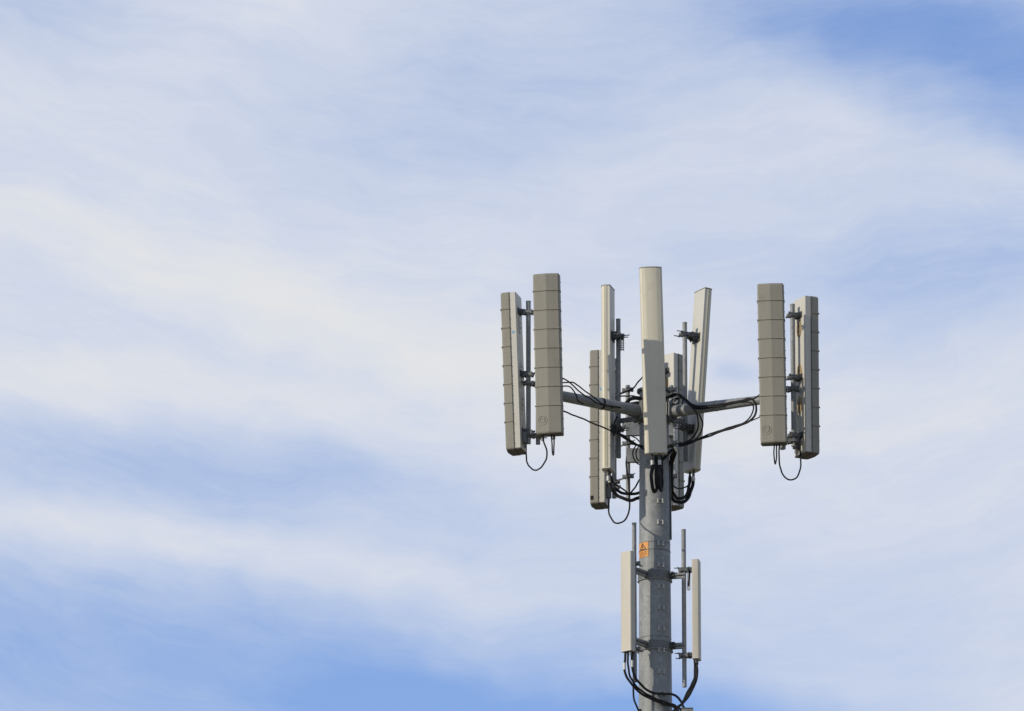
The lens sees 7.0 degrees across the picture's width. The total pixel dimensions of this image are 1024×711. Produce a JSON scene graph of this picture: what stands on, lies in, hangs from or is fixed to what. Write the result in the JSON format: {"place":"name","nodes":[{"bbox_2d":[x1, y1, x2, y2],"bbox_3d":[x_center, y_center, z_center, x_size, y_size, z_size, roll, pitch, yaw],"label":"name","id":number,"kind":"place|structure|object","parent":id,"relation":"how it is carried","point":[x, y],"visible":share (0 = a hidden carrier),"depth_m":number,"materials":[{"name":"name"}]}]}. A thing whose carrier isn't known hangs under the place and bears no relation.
{"place":"outdoors","nodes":[
{"label":"outdoors","id":0,"kind":"place"},
{"bbox_2d":[0,0,1023,710],"label":"sky","id":1,"kind":"structure","parent":0,"point":[258,258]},
{"label":"ground","id":2,"kind":"structure","parent":0,"visible":0},
{"bbox_2d":[536,385,782,710],"bbox_3d":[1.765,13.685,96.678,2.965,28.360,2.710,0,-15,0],"label":"antenna mast","id":3,"kind":"object","parent":2,"relation":"on","point":[655,531],"visible":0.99,"depth_m":99.41,"materials":[{"name":"metal"}]},
{"bbox_2d":[521,300,546,443],"bbox_3d":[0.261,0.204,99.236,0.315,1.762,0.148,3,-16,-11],"label":"mounting pipe","id":4,"kind":"object","parent":3,"relation":"attached to","point":[528,312],"visible":1,"depth_m":99.19,"materials":[{"name":"metal"}]},
{"bbox_2d":[500,292,529,455],"bbox_3d":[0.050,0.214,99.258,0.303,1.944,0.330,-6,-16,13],"label":"ribbed antenna","id":5,"kind":"object","parent":4,"relation":"attached to","point":[511,310],"visible":1,"depth_m":99.14,"materials":[{"name":"paint"}]},
{"bbox_2d":[563,385,583,403],"bbox_3d":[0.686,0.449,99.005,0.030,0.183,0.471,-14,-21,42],"label":"cable","id":6,"kind":"object","parent":3,"relation":"attached to","point":[574,392],"visible":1,"depth_m":99.07,"materials":[{"name":"black rubber"}]},
{"bbox_2d":[563,378,611,405],"bbox_3d":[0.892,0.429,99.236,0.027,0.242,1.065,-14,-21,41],"label":"cable","id":7,"kind":"object","parent":3,"relation":"attached to","point":[583,394],"visible":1,"depth_m":99.17,"materials":[{"name":"black rubber"}]},
{"bbox_2d":[563,381,620,407],"bbox_3d":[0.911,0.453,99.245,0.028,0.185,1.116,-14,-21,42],"label":"cable","id":8,"kind":"object","parent":3,"relation":"attached to","point":[592,395],"visible":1,"depth_m":99.28,"materials":[{"name":"black rubber"}]},
{"bbox_2d":[563,410,643,449],"bbox_3d":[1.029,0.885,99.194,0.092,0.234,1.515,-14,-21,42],"label":"cable","id":9,"kind":"object","parent":3,"relation":"attached to","point":[604,428],"visible":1,"depth_m":99.31,"materials":[{"name":"black rubber"}]},
{"bbox_2d":[614,318,631,458],"bbox_3d":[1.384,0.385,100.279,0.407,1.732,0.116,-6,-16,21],"label":"mounting pipe","id":10,"kind":"object","parent":3,"relation":"attached to","point":[619,344],"visible":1,"depth_m":100.31,"materials":[{"name":"metal"}]},
{"bbox_2d":[601,284,622,482],"bbox_3d":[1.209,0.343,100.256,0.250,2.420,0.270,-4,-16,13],"label":"tall antenna","id":11,"kind":"object","parent":10,"relation":"attached to","point":[609,333],"visible":1,"depth_m":100.22,"materials":[{"name":"paint"}]},
{"bbox_2d":[613,416,626,436],"bbox_3d":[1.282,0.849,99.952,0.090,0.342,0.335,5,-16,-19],"label":"cable","id":12,"kind":"object","parent":11,"relation":"attached to","point":[614,425],"visible":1,"depth_m":100.02,"materials":[{"name":"black rubber"}]},
{"bbox_2d":[605,475,638,501],"bbox_3d":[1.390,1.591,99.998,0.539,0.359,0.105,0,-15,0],"label":"cable","id":13,"kind":"object","parent":11,"relation":"attached to","point":[614,492],"visible":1,"depth_m":99.94,"materials":[{"name":"black rubber"}]},
{"bbox_2d":[610,476,638,494],"bbox_3d":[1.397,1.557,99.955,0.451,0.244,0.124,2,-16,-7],"label":"cable","id":14,"kind":"object","parent":11,"relation":"attached to","point":[618,490],"visible":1,"depth_m":99.91,"materials":[{"name":"black rubber"}]},
{"bbox_2d":[615,480,638,493],"bbox_3d":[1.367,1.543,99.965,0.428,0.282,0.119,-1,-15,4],"label":"cable","id":15,"kind":"object","parent":11,"relation":"attached to","point":[623,489],"visible":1,"depth_m":99.90,"materials":[{"name":"black rubber"}]},
{"bbox_2d":[611,358,634,498],"bbox_3d":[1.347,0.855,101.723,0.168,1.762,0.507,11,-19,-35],"label":"mounting pipe","id":16,"kind":"object","parent":3,"relation":"attached to","point":[614,475],"visible":0.32,"depth_m":101.64,"materials":[{"name":"metal"}]},
{"bbox_2d":[589,350,611,509],"bbox_3d":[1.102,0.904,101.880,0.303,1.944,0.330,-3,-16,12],"label":"ribbed antenna","id":17,"kind":"object","parent":16,"relation":"attached to","point":[600,494],"visible":0.7,"depth_m":101.68,"materials":[{"name":"paint"}]},
{"bbox_2d":[608,456,630,523],"bbox_3d":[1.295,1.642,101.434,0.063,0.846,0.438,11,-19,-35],"label":"cable","id":18,"kind":"object","parent":17,"relation":"attached to","point":[624,520],"visible":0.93,"depth_m":101.32,"materials":[{"name":"black rubber"}]},
{"bbox_2d":[611,429,643,447],"bbox_3d":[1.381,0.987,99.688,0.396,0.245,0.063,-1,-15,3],"label":"cable","id":19,"kind":"object","parent":3,"relation":"attached to","point":[642,446],"visible":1,"depth_m":99.66,"materials":[{"name":"black rubber"}]},
{"bbox_2d":[620,377,641,394],"bbox_3d":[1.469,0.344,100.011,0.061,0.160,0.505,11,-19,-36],"label":"cable","id":20,"kind":"object","parent":3,"relation":"attached to","point":[639,380],"visible":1,"depth_m":100.02,"materials":[{"name":"black rubber"}]},
{"bbox_2d":[625,396,642,402],"bbox_3d":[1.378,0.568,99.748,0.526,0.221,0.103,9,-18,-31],"label":"cable","id":21,"kind":"object","parent":3,"relation":"attached to","point":[629,398],"visible":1,"depth_m":99.84,"materials":[{"name":"black rubber"}]},
{"bbox_2d":[632,446,638,464],"bbox_3d":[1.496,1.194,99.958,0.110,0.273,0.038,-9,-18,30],"label":"cable","id":22,"kind":"object","parent":3,"relation":"attached to","point":[633,455],"visible":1,"depth_m":99.97,"materials":[{"name":"black rubber"}]},
{"bbox_2d":[623,652,678,710],"bbox_3d":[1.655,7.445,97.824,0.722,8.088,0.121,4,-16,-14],"label":"cable","id":23,"kind":"object","parent":3,"relation":"attached to","point":[640,692],"visible":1,"depth_m":98.75,"materials":[{"name":"black rubber"}]},
{"bbox_2d":[639,542,670,558],"bbox_3d":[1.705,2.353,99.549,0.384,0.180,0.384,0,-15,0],"label":"warning sign","id":24,"kind":"object","parent":3,"relation":"attached to","point":[643,549],"visible":1,"depth_m":99.41,"materials":[{"name":"orange metal"}]},
{"bbox_2d":[631,652,684,706],"bbox_3d":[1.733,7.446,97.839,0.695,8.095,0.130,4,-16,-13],"label":"cable","id":25,"kind":"object","parent":3,"relation":"attached to","point":[650,691],"visible":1,"depth_m":98.80,"materials":[{"name":"black rubber"}]},
{"bbox_2d":[636,567,684,583],"bbox_3d":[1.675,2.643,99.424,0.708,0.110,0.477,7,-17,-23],"label":"band bracket","id":26,"kind":"object","parent":3,"relation":"attached to","point":[642,574],"visible":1,"depth_m":99.29,"materials":[{"name":"metal"}]},
{"bbox_2d":[632,522,642,682],"bbox_3d":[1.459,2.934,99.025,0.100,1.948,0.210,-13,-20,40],"label":"mounting pipe","id":27,"kind":"object","parent":26,"relation":"attached to","point":[637,563],"visible":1,"depth_m":99.03,"materials":[{"name":"metal"}]},
{"bbox_2d":[621,551,635,654],"bbox_3d":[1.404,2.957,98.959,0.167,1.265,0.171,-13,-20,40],"label":"short antenna","id":28,"kind":"object","parent":27,"relation":"attached to","point":[628,601],"visible":1,"depth_m":98.89,"materials":[{"name":"paint"}]},
{"bbox_2d":[627,652,681,710],"bbox_3d":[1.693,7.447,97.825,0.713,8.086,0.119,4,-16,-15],"label":"cable","id":29,"kind":"object","parent":28,"relation":"hanging from","point":[645,693],"visible":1,"depth_m":98.75,"materials":[{"name":"black rubber"}]},
{"bbox_2d":[632,687,641,710],"bbox_3d":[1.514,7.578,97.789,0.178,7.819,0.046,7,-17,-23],"label":"cable","id":30,"kind":"object","parent":27,"relation":"hanging from","point":[635,703],"visible":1,"depth_m":98.72,"materials":[{"name":"black rubber"}]},
{"bbox_2d":[674,529,691,687],"bbox_3d":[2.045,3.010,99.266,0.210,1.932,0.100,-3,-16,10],"label":"mounting pipe","id":31,"kind":"object","parent":26,"relation":"attached to","point":[684,656],"visible":1,"depth_m":99.23,"materials":[{"name":"metal"}]},
{"bbox_2d":[687,571,690,590],"bbox_3d":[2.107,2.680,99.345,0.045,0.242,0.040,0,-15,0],"label":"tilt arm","id":32,"kind":"object","parent":31,"relation":"attached to","point":[688,580],"visible":1,"depth_m":99.34},
{"bbox_2d":[689,559,700,664],"bbox_3d":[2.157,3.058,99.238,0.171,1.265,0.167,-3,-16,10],"label":"short antenna","id":33,"kind":"object","parent":31,"relation":"attached to","point":[695,570],"visible":1,"depth_m":99.17,"materials":[{"name":"paint"}]},
{"bbox_2d":[673,667,696,710],"bbox_3d":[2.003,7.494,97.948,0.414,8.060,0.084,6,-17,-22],"label":"cable","id":34,"kind":"object","parent":33,"relation":"hanging from","point":[690,688],"visible":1,"depth_m":98.95,"materials":[{"name":"black rubber"}]},
{"bbox_2d":[672,663,698,710],"bbox_3d":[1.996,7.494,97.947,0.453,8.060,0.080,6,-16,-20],"label":"cable","id":35,"kind":"object","parent":33,"relation":"hanging from","point":[688,696],"visible":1,"depth_m":98.95,"materials":[{"name":"black rubber"}]},
{"bbox_2d":[675,660,695,710],"bbox_3d":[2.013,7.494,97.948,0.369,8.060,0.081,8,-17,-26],"label":"cable","id":36,"kind":"object","parent":33,"relation":"hanging from","point":[691,684],"visible":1,"depth_m":98.96,"materials":[{"name":"black rubber"}]},
{"bbox_2d":[635,637,685,653],"bbox_3d":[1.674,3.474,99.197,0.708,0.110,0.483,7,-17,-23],"label":"band bracket","id":37,"kind":"object","parent":3,"relation":"attached to","point":[656,644],"visible":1,"depth_m":99.05,"materials":[{"name":"metal"}]},
{"bbox_2d":[665,369,677,478],"bbox_3d":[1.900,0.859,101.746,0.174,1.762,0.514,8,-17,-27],"label":"mounting pipe","id":38,"kind":"object","parent":3,"relation":"attached to","point":[673,442],"visible":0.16,"depth_m":101.50,"materials":[{"name":"metal"}]},
{"bbox_2d":[664,353,684,510],"bbox_3d":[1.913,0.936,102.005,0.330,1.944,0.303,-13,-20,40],"label":"ribbed antenna","id":39,"kind":"object","parent":38,"relation":"attached to","point":[674,369],"visible":0.29,"depth_m":102.03,"materials":[{"name":"paint"}]},
{"bbox_2d":[663,440,687,460],"bbox_3d":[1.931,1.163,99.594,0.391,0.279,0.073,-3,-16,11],"label":"cable","id":40,"kind":"object","parent":3,"relation":"attached to","point":[671,450],"visible":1,"depth_m":99.59,"materials":[{"name":"black rubber"}]},
{"bbox_2d":[671,442,691,499],"bbox_3d":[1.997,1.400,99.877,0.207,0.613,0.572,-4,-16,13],"label":"cable","id":41,"kind":"object","parent":3,"relation":"attached to","point":[676,497],"visible":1,"depth_m":99.88,"materials":[{"name":"black rubber"}]},
{"bbox_2d":[669,443,694,503],"bbox_3d":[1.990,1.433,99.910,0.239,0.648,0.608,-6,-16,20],"label":"cable","id":42,"kind":"object","parent":3,"relation":"attached to","point":[686,499],"visible":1,"depth_m":99.95,"materials":[{"name":"black rubber"}]},
{"bbox_2d":[674,322,691,461],"bbox_3d":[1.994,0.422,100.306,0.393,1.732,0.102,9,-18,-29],"label":"mounting pipe","id":43,"kind":"object","parent":3,"relation":"attached to","point":[684,334],"visible":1,"depth_m":100.36,"materials":[{"name":"metal"}]},
{"bbox_2d":[681,287,711,480],"bbox_3d":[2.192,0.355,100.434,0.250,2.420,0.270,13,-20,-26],"label":"tall antenna","id":44,"kind":"object","parent":43,"relation":"attached to","point":[698,339],"visible":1,"depth_m":100.46,"materials":[{"name":"paint"}]},
{"bbox_2d":[673,395,698,440],"bbox_3d":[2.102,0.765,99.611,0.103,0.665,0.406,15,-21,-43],"label":"cable","id":45,"kind":"object","parent":3,"relation":"attached to","point":[694,410],"visible":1,"depth_m":99.53,"materials":[{"name":"black rubber"}]},
{"bbox_2d":[681,707,692,710],"bbox_3d":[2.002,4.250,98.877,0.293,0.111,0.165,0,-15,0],"label":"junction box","id":46,"kind":"object","parent":3,"relation":"attached to","point":[686,708],"visible":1,"depth_m":98.81,"materials":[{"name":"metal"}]},
{"bbox_2d":[666,396,753,445],"bbox_3d":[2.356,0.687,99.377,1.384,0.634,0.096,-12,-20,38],"label":"cable","id":47,"kind":"object","parent":3,"relation":"attached to","point":[718,407],"visible":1,"depth_m":99.19,"materials":[{"name":"black rubber"}]},
{"bbox_2d":[666,394,756,447],"bbox_3d":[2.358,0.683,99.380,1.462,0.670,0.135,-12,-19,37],"label":"cable","id":48,"kind":"object","parent":3,"relation":"attached to","point":[731,428],"visible":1,"depth_m":99.20,"materials":[{"name":"black rubber"}]},
{"bbox_2d":[673,444,680,451],"bbox_3d":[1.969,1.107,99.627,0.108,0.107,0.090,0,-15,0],"label":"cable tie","id":49,"kind":"object","parent":48,"relation":"attached to","point":[676,447],"visible":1,"depth_m":99.59,"materials":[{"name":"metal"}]},
{"bbox_2d":[695,414,703,438],"bbox_3d":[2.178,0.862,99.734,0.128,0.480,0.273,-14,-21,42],"label":"cable","id":50,"kind":"object","parent":48,"relation":"attached to","point":[702,426],"visible":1,"depth_m":99.76,"materials":[{"name":"black rubber"}]},
{"bbox_2d":[666,393,759,406],"bbox_3d":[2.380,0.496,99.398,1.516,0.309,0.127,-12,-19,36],"label":"cable","id":51,"kind":"object","parent":3,"relation":"attached to","point":[687,400],"visible":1,"depth_m":99.46,"materials":[{"name":"black rubber"}]},
{"bbox_2d":[757,283,787,449],"bbox_3d":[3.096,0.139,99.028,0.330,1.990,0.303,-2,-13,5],"label":"ribbed antenna","id":52,"kind":"object","parent":3,"relation":"attached to","point":[772,377],"visible":1,"depth_m":98.90,"materials":[{"name":"paint"}]},
{"bbox_2d":[773,444,776,464],"bbox_3d":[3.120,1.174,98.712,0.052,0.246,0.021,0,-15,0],"label":"cable","id":53,"kind":"object","parent":52,"relation":"hanging from","point":[775,461],"visible":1,"depth_m":98.71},
{"bbox_2d":[785,304,799,446],"bbox_3d":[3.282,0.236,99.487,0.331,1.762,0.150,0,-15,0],"label":"mounting pipe","id":54,"kind":"object","parent":3,"relation":"attached to","point":[792,439],"visible":1,"depth_m":99.43,"materials":[{"name":"metal"}]},
{"bbox_2d":[793,296,819,459],"bbox_3d":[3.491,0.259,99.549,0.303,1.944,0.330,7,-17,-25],"label":"ribbed antenna","id":55,"kind":"object","parent":54,"relation":"attached to","point":[807,351],"visible":1,"depth_m":99.45,"materials":[{"name":"paint"}]},
{"bbox_2d":[778,444,801,480],"bbox_3d":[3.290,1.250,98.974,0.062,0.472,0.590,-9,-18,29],"label":"cable","id":56,"kind":"object","parent":55,"relation":"attached to","point":[796,477],"visible":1,"depth_m":98.91,"materials":[{"name":"black rubber"}]},
{"bbox_3d":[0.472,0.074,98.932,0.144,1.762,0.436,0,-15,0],"label":"pipe","id":57,"kind":"object","parent":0,"visible":0},
{"bbox_2d":[532,273,563,440],"bbox_3d":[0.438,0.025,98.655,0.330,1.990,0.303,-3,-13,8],"label":"ribbed antenna","id":58,"kind":"object","parent":57,"relation":"attached to","point":[548,367],"visible":1,"depth_m":98.53,"materials":[{"name":"paint"}]},
{"bbox_2d":[525,435,547,470],"bbox_3d":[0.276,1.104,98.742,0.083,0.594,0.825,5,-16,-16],"label":"cable","id":59,"kind":"object","parent":58,"relation":"attached to","point":[530,467],"visible":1,"depth_m":98.45,"materials":[{"name":"black rubber"}]},
{"bbox_2d":[551,435,554,455],"bbox_3d":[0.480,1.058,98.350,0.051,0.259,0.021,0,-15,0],"label":"cable","id":60,"kind":"object","parent":58,"relation":"hanging from","point":[553,446],"visible":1,"depth_m":98.34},
{"bbox_3d":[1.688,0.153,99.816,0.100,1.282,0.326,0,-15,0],"label":"pipe","id":61,"kind":"object","parent":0,"visible":0},
{"bbox_2d":[639,266,666,464],"bbox_3d":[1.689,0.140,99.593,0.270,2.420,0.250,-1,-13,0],"label":"tall antenna","id":62,"kind":"object","parent":61,"relation":"attached to","point":[653,366],"visible":1,"depth_m":99.49,"materials":[{"name":"paint"}]},
{"bbox_2d":[649,455,657,492],"bbox_3d":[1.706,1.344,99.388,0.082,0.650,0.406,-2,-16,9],"label":"cable","id":63,"kind":"object","parent":62,"relation":"hanging from","point":[653,490],"visible":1,"depth_m":99.19,"materials":[{"name":"black rubber"}]},
{"bbox_2d":[654,462,660,488],"bbox_3d":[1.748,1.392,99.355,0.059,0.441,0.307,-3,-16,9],"label":"cable","id":64,"kind":"object","parent":62,"relation":"attached to","point":[655,479],"visible":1,"depth_m":99.20,"materials":[{"name":"black rubber"}]},
{"bbox_2d":[657,455,663,491],"bbox_3d":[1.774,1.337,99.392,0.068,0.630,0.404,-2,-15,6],"label":"cable","id":65,"kind":"object","parent":62,"relation":"attached to","point":[660,482],"visible":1,"depth_m":99.22,"materials":[{"name":"black rubber"}]}
]}

